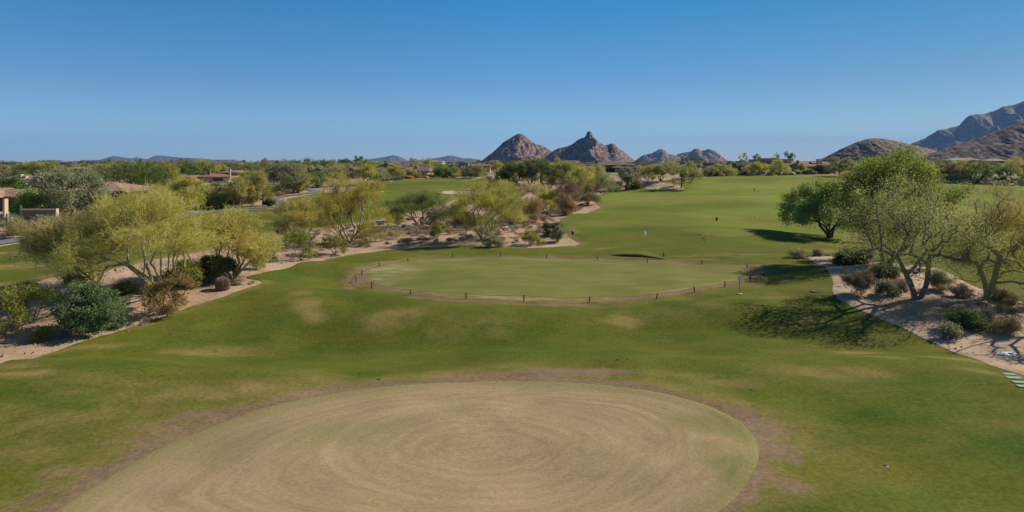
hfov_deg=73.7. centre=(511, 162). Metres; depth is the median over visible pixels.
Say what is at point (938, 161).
mesquite tree
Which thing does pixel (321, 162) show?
ironwood tree
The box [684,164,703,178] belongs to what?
palo verde tree
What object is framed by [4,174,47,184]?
house
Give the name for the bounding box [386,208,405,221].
thicket bush
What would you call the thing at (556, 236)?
creosote bush
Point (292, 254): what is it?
dry tuft
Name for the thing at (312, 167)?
ironwood tree
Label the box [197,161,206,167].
mesquite tree
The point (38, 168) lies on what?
acacia tree
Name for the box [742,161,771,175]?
palo verde tree
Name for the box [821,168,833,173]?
garden shrub
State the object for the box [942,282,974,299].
dry bush
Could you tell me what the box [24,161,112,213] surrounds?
ironwood tree
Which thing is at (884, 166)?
mesquite tree
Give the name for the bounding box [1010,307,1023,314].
dry tuft
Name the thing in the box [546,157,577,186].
ironwood tree
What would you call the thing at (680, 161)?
house
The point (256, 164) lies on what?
ironwood tree
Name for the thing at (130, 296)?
green tuft
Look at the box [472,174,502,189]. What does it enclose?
thicket bush
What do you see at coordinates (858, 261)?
round bush
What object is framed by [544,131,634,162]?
hill
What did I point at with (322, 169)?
ironwood tree
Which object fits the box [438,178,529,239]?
palo verde tree
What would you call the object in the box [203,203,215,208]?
dry tuft
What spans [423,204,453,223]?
thicket bush
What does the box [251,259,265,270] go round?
creosote bush
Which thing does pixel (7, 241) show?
cart path
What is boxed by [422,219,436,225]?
dry tuft
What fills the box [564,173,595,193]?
thicket bush
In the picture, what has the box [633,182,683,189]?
bunker
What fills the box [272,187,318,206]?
cart path
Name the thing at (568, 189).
thicket bush
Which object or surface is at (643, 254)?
bunker bank
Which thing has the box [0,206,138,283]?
palo verde tree
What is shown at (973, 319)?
round bush
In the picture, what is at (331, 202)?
palo verde tree
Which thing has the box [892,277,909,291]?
dry bush
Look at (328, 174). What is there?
ironwood tree
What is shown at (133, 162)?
ironwood tree
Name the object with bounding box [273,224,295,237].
creosote bush
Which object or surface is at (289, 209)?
palo verde tree
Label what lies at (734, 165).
house
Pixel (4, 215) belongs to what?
patio column
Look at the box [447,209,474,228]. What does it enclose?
thicket bush
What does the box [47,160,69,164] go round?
house
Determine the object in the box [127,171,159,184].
mesquite tree
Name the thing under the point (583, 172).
palo verde tree
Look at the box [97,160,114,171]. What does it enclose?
ironwood tree
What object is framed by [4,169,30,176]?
mesquite tree
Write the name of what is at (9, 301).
creosote bush
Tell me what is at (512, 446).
putting green
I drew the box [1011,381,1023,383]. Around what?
turf mat
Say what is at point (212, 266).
round bush
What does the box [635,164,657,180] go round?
palo verde tree
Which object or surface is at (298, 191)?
round bush
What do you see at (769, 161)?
house
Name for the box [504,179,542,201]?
thicket bush
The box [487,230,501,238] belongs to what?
dry tuft
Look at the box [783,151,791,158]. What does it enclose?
eucalyptus tree
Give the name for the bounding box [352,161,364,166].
ironwood tree
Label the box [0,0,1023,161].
sky
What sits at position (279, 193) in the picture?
dry tuft
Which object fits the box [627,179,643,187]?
thicket bush
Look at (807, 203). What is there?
mesquite tree
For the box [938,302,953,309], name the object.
dry tuft
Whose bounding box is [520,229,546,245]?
creosote bush
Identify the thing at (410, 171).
palo verde tree
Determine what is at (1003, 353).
pipe bundle
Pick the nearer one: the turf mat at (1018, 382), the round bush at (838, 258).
the turf mat at (1018, 382)
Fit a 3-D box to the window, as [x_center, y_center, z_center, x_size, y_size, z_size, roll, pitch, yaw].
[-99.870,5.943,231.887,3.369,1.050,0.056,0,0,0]
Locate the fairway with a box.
[0,178,478,290]
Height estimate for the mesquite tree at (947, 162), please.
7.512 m
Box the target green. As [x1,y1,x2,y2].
[681,228,755,236]
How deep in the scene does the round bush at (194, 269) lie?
49.97 m
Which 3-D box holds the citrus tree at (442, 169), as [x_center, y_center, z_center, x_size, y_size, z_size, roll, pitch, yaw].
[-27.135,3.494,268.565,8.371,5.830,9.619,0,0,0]
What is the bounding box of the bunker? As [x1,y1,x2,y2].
[441,191,469,194]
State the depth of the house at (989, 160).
813.83 m
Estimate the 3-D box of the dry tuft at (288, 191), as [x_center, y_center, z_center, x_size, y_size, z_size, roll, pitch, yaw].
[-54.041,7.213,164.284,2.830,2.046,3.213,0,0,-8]
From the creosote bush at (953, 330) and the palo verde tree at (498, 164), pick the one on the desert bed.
the creosote bush at (953, 330)
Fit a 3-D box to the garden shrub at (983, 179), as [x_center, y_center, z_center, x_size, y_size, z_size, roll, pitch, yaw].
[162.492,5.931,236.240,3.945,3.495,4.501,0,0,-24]
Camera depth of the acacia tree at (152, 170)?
200.56 m
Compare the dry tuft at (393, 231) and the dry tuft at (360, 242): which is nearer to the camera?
the dry tuft at (360, 242)
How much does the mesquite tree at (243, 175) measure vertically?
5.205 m
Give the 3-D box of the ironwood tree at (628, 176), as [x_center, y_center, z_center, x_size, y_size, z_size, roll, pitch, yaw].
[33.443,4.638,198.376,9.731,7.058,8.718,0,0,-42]
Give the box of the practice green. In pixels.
[365,257,749,300]
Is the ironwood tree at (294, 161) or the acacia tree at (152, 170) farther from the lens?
the ironwood tree at (294, 161)
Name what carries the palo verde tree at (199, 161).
on the ground
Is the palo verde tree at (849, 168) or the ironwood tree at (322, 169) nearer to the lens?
the ironwood tree at (322, 169)
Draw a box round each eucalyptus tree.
[352,159,371,163]
[739,152,747,162]
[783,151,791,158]
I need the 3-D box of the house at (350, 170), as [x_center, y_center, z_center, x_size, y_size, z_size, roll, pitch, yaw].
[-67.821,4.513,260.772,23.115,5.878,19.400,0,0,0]
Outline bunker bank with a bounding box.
[607,251,668,259]
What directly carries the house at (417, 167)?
on the ground
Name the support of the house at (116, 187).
on the ground
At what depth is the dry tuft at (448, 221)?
102.92 m
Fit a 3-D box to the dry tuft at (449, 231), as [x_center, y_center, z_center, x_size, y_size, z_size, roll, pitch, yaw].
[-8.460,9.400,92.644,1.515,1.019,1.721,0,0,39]
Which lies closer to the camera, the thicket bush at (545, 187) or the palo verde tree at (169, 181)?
the thicket bush at (545, 187)
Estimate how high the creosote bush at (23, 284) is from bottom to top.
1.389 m
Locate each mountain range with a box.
[65,155,240,161]
[369,155,480,161]
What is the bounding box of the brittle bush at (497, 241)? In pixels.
[481,233,510,247]
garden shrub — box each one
[82,206,106,217]
[265,184,278,191]
[274,187,285,194]
[416,170,426,177]
[700,168,711,176]
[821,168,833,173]
[972,176,989,182]
[992,175,1006,180]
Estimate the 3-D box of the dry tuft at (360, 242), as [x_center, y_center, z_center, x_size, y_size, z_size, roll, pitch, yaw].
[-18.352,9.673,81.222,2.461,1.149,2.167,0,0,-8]
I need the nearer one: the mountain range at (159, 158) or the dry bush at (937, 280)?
the dry bush at (937, 280)
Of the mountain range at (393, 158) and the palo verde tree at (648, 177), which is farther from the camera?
the mountain range at (393, 158)
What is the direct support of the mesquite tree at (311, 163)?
on the ground
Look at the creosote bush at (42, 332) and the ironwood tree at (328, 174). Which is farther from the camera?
the ironwood tree at (328, 174)
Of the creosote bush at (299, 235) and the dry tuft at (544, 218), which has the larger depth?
the dry tuft at (544, 218)
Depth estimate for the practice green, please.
57.05 m
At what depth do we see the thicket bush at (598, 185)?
169.42 m
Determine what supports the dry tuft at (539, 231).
on the ground
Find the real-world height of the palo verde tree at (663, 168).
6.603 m
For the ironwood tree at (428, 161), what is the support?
on the ground
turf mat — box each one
[1005,376,1022,378]
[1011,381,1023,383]
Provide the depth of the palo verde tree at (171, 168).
219.95 m
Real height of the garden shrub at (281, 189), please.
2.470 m
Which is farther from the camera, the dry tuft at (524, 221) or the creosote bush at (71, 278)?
the dry tuft at (524, 221)
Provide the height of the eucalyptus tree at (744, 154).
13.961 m
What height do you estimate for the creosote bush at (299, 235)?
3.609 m
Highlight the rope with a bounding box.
[356,253,762,297]
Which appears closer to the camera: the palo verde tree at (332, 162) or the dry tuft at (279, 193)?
the dry tuft at (279, 193)
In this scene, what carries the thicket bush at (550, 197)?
on the ground
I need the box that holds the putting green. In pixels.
[55,381,758,511]
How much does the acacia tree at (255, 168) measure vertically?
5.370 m
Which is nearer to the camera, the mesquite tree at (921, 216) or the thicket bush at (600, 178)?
the mesquite tree at (921, 216)
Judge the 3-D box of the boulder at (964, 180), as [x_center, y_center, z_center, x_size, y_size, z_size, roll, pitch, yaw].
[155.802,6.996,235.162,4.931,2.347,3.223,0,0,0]
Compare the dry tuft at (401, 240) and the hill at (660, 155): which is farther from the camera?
the hill at (660, 155)
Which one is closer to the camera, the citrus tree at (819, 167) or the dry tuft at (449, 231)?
the dry tuft at (449, 231)
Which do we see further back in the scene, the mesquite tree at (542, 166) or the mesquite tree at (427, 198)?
the mesquite tree at (542, 166)
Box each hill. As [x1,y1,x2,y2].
[481,134,552,162]
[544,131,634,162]
[637,149,680,161]
[676,149,727,161]
[822,138,936,162]
[920,121,1023,162]
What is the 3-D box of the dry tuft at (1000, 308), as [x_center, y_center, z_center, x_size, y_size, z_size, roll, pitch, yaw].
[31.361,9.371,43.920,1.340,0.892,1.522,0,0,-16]
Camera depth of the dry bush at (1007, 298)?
45.78 m
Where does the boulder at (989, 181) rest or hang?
on the ground
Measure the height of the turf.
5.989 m
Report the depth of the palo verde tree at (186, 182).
128.24 m
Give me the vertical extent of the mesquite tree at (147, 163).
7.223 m
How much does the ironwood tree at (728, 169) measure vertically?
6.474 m
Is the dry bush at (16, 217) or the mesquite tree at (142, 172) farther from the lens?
the mesquite tree at (142, 172)
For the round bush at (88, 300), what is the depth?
40.48 m
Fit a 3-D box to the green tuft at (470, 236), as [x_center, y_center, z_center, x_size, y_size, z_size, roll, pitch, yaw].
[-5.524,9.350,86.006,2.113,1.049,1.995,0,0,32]
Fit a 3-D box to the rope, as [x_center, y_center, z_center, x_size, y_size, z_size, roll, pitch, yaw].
[3.919,9.504,58.155,33.340,0.696,22.476,0,0,17]
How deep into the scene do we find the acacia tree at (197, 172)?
255.41 m
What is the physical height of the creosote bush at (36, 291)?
2.760 m
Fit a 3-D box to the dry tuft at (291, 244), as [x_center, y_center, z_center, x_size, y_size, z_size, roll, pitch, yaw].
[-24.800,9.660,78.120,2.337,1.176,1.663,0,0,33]
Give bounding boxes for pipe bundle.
[993,350,1016,355]
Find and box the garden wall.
[21,208,94,220]
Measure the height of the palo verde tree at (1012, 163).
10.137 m
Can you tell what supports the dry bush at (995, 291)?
on the desert bed
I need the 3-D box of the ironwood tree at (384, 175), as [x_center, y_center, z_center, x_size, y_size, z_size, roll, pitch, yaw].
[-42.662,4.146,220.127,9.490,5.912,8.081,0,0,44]
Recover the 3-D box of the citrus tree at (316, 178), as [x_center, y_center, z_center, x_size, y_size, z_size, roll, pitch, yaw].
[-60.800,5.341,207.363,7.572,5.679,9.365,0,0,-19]
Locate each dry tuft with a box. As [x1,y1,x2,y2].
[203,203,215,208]
[274,191,286,195]
[282,188,291,194]
[285,252,298,259]
[287,242,302,249]
[303,240,318,248]
[349,239,366,246]
[388,229,403,236]
[396,238,406,244]
[403,237,414,244]
[415,237,428,241]
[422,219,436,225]
[443,219,453,225]
[444,229,455,233]
[446,237,457,242]
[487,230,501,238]
[499,219,509,225]
[519,218,533,226]
[530,228,542,234]
[540,214,554,221]
[549,208,560,214]
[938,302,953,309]
[975,301,987,306]
[992,300,1012,312]
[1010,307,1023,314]
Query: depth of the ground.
64.11 m
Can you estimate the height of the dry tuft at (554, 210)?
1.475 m
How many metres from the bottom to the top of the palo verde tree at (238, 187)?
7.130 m
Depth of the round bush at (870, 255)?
67.07 m
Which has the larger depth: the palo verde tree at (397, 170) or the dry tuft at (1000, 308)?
the palo verde tree at (397, 170)
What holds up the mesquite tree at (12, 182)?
on the ground
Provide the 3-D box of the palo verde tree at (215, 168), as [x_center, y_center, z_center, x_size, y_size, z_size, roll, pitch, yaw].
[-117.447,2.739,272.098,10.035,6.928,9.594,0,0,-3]
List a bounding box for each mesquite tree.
[0,174,42,188]
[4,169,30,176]
[98,157,113,163]
[98,157,173,187]
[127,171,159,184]
[141,161,161,169]
[180,158,203,174]
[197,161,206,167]
[202,164,211,174]
[230,166,248,170]
[236,172,250,180]
[260,159,309,192]
[303,157,319,168]
[379,186,450,224]
[492,158,531,189]
[519,157,554,189]
[669,161,701,187]
[682,157,709,164]
[773,177,874,238]
[817,139,980,263]
[819,165,1012,299]
[932,160,942,166]
[936,160,957,168]
[942,159,1014,183]
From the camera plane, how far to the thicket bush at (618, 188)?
190.34 m
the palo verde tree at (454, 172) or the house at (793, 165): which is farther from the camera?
the house at (793, 165)
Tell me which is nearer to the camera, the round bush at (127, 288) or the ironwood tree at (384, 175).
the round bush at (127, 288)
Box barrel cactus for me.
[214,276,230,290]
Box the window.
[213,178,222,180]
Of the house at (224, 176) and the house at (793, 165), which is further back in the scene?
the house at (793, 165)
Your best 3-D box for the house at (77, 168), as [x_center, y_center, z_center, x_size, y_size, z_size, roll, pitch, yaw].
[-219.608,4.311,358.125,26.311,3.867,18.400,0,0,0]
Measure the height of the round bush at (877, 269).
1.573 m
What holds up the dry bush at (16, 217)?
on the ground
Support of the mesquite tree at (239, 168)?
on the ground
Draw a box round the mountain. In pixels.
[911,101,1023,150]
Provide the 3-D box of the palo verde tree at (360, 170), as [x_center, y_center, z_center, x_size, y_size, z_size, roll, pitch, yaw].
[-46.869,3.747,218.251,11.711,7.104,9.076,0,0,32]
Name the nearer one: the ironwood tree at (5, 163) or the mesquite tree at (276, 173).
the mesquite tree at (276, 173)
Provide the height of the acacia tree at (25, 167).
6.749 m
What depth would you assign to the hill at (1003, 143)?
1216.33 m
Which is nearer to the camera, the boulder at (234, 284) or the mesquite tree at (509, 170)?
the boulder at (234, 284)
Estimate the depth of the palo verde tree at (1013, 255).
46.83 m
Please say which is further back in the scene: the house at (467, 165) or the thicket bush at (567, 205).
the house at (467, 165)
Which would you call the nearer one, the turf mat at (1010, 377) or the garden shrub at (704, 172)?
the turf mat at (1010, 377)
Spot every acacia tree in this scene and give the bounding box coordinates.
[9,164,31,172]
[27,165,47,175]
[132,166,169,180]
[175,165,191,174]
[191,169,206,174]
[252,166,267,171]
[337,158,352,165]
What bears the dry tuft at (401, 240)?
on the ground
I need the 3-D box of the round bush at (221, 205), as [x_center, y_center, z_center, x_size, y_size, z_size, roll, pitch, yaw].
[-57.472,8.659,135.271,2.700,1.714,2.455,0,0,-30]
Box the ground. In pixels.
[0,162,1023,362]
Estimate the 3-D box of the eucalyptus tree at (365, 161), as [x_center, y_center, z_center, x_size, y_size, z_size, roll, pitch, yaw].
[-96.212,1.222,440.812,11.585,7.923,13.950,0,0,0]
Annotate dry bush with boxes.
[0,214,23,234]
[4,219,39,237]
[839,269,878,294]
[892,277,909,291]
[924,267,956,292]
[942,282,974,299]
[980,307,1004,324]
[988,286,1011,298]
[989,312,1023,334]
[992,284,1022,305]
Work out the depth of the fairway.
110.38 m
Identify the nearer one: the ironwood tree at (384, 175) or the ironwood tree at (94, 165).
the ironwood tree at (384, 175)
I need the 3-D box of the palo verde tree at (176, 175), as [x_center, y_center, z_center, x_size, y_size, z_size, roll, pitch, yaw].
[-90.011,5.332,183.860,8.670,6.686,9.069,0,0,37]
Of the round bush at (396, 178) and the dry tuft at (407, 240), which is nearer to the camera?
the dry tuft at (407, 240)
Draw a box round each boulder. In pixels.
[231,282,240,285]
[958,179,971,183]
[986,180,997,183]
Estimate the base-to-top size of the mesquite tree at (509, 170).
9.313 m
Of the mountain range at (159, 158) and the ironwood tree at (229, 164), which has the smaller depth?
the ironwood tree at (229, 164)
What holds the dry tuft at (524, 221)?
on the ground
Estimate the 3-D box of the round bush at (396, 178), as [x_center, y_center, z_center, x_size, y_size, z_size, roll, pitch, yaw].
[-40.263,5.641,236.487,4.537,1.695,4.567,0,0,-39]
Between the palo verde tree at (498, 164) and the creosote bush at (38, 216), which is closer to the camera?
the creosote bush at (38, 216)
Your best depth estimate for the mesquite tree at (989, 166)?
233.69 m
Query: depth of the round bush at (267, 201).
139.12 m
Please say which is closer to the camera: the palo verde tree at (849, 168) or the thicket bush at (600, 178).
the thicket bush at (600, 178)
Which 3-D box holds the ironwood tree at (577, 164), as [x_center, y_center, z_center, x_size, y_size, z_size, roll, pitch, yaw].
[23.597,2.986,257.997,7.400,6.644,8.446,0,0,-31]
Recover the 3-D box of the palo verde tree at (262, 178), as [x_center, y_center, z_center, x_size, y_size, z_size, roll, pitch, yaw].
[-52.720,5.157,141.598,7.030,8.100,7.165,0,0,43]
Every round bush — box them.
[42,281,131,335]
[108,278,143,294]
[162,259,211,287]
[195,253,228,282]
[211,254,240,276]
[216,202,227,209]
[262,198,276,205]
[291,185,305,192]
[390,177,401,180]
[541,221,563,235]
[787,248,810,258]
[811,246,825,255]
[828,249,858,264]
[850,249,868,264]
[858,246,874,258]
[866,261,900,278]
[938,305,996,333]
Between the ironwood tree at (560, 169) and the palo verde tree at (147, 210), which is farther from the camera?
the ironwood tree at (560, 169)
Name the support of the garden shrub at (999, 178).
on the ground
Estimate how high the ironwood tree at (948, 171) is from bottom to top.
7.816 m
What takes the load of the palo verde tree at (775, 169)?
on the ground
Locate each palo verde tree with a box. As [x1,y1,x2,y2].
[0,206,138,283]
[15,180,231,292]
[23,160,44,175]
[145,182,165,195]
[154,159,180,179]
[157,176,217,210]
[160,177,176,187]
[161,170,191,187]
[190,201,290,278]
[195,158,209,165]
[195,185,236,207]
[207,162,228,172]
[214,174,263,206]
[242,168,275,205]
[257,157,271,167]
[268,196,332,237]
[285,166,312,192]
[303,165,403,242]
[325,159,345,167]
[353,163,379,182]
[384,164,406,176]
[402,167,418,178]
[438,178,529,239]
[447,165,461,176]
[460,164,487,177]
[489,160,503,170]
[567,166,594,192]
[586,163,612,191]
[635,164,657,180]
[637,161,680,180]
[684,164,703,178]
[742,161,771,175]
[767,159,790,174]
[797,161,806,173]
[836,159,860,172]
[926,177,1023,299]
[941,158,980,178]
[970,193,1023,297]
[1000,156,1023,184]
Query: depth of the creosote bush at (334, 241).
73.51 m
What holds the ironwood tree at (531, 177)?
on the ground
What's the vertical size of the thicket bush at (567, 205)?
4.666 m
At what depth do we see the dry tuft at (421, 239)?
84.40 m
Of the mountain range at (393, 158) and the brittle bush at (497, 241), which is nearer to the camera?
the brittle bush at (497, 241)
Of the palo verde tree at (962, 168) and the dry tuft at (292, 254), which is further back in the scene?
the palo verde tree at (962, 168)
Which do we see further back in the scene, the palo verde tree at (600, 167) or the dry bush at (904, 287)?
the palo verde tree at (600, 167)
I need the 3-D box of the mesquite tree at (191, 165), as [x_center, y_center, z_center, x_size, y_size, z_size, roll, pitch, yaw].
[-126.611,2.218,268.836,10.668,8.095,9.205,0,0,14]
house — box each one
[0,178,150,210]
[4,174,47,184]
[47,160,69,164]
[63,167,94,171]
[183,169,253,182]
[303,166,361,178]
[377,163,432,177]
[448,163,490,171]
[583,160,639,172]
[665,158,684,165]
[702,161,747,172]
[748,158,792,166]
[774,159,829,171]
[942,158,1005,162]
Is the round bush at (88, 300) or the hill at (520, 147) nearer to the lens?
the round bush at (88, 300)
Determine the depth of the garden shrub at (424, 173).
273.44 m
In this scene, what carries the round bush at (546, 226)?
on the ground
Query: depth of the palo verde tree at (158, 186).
139.95 m
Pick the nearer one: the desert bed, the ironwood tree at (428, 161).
the desert bed
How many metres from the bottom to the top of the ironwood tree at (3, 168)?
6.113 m
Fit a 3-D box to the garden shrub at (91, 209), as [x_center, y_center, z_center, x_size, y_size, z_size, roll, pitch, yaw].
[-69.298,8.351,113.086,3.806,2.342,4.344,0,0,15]
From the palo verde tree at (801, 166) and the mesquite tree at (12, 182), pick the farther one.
the palo verde tree at (801, 166)
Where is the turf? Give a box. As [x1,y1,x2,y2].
[0,175,1023,511]
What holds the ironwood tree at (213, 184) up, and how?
on the ground
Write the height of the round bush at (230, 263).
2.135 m
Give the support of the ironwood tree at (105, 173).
on the ground
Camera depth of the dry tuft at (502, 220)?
100.98 m
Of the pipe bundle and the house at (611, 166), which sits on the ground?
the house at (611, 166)
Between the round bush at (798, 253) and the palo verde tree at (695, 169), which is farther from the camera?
the palo verde tree at (695, 169)
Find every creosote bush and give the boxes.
[0,283,31,334]
[4,280,35,292]
[10,281,58,326]
[25,323,56,343]
[32,213,58,226]
[58,272,103,288]
[138,271,201,315]
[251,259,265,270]
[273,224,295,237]
[282,226,318,259]
[315,232,350,254]
[428,220,447,237]
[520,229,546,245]
[548,224,566,243]
[870,278,903,296]
[929,320,964,338]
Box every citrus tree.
[8,187,65,215]
[305,170,323,187]
[433,164,450,177]
[814,163,828,173]
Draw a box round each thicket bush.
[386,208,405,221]
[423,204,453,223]
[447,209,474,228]
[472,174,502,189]
[484,178,510,192]
[498,194,521,222]
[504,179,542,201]
[515,196,546,222]
[529,182,553,200]
[536,188,559,210]
[551,180,581,203]
[553,192,578,215]
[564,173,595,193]
[577,191,601,202]
[582,180,603,194]
[587,171,615,192]
[603,175,623,192]
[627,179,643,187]
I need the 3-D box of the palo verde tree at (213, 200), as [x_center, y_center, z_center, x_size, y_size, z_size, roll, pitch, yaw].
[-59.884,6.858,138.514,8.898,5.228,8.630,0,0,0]
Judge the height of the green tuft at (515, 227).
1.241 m
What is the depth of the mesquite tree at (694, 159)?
481.76 m
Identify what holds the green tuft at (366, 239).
on the ground
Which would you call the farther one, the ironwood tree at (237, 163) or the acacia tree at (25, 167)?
the ironwood tree at (237, 163)
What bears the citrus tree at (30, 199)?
on the ground
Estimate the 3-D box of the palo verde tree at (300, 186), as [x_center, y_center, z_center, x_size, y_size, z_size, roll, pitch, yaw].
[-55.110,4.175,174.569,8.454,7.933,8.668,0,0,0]
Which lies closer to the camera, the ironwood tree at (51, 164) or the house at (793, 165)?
the ironwood tree at (51, 164)
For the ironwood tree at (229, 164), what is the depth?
362.62 m
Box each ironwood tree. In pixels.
[0,160,17,165]
[0,164,13,177]
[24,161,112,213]
[37,160,62,173]
[57,165,92,183]
[89,163,98,171]
[92,163,118,181]
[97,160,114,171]
[108,159,135,177]
[208,181,221,186]
[225,161,234,167]
[231,161,251,168]
[240,160,262,170]
[290,159,302,163]
[300,163,314,170]
[313,163,355,185]
[316,167,328,176]
[318,158,332,167]
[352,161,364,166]
[364,167,391,182]
[412,157,433,172]
[519,163,539,183]
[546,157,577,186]
[570,161,582,171]
[614,166,645,188]
[704,162,737,175]
[823,156,857,174]
[937,162,960,182]
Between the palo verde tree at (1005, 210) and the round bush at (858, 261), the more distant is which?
the round bush at (858, 261)
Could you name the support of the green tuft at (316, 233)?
on the ground
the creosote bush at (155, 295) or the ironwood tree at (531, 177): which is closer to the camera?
the creosote bush at (155, 295)
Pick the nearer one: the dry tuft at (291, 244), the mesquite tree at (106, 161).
the dry tuft at (291, 244)
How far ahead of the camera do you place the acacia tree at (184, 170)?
233.72 m
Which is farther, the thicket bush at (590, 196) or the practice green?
the thicket bush at (590, 196)
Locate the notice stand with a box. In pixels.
[736,275,742,294]
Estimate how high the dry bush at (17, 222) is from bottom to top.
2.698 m
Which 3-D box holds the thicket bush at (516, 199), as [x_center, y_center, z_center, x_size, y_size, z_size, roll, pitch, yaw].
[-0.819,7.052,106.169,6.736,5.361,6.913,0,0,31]
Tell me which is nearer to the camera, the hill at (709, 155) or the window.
the window
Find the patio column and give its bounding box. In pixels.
[0,199,12,221]
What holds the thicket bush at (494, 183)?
on the ground
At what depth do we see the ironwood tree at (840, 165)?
271.25 m
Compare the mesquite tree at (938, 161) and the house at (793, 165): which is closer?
the house at (793, 165)
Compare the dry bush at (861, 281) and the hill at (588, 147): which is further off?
the hill at (588, 147)
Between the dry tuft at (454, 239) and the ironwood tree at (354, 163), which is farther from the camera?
the ironwood tree at (354, 163)
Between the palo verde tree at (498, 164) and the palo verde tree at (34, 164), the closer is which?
the palo verde tree at (34, 164)
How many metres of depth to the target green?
84.93 m
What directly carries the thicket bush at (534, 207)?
on the ground
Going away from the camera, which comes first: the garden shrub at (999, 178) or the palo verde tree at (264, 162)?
the garden shrub at (999, 178)
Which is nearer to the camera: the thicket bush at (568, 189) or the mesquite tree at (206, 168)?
the thicket bush at (568, 189)
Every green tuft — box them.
[123,294,135,301]
[312,231,321,236]
[362,237,373,242]
[406,226,419,233]
[464,232,475,238]
[510,225,519,231]
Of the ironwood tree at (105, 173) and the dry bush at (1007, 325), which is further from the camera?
the ironwood tree at (105, 173)
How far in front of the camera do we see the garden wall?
103.36 m
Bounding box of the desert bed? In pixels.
[809,256,1023,374]
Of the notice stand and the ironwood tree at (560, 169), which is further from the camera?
the ironwood tree at (560, 169)
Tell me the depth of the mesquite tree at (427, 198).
104.64 m
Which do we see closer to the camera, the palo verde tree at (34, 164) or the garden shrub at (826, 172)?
the palo verde tree at (34, 164)
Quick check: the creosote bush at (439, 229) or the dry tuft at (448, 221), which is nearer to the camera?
the creosote bush at (439, 229)
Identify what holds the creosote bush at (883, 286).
on the desert bed
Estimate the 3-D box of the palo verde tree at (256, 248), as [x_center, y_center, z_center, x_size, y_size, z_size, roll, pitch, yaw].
[-21.355,6.227,54.235,8.115,6.451,7.128,0,0,-36]
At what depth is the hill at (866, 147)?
1465.21 m
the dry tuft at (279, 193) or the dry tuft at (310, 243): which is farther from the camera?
the dry tuft at (279, 193)
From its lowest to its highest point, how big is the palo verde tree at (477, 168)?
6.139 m
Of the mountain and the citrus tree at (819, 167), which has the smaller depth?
the citrus tree at (819, 167)
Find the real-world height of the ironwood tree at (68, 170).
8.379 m
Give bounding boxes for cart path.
[0,206,278,243]
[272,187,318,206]
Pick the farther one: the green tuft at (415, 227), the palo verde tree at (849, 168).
the palo verde tree at (849, 168)
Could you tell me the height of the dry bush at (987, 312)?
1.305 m
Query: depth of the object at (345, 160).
365.91 m
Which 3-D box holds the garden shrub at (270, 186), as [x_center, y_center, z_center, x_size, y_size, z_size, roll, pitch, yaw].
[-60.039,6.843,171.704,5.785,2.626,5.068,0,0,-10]
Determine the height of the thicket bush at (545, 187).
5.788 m

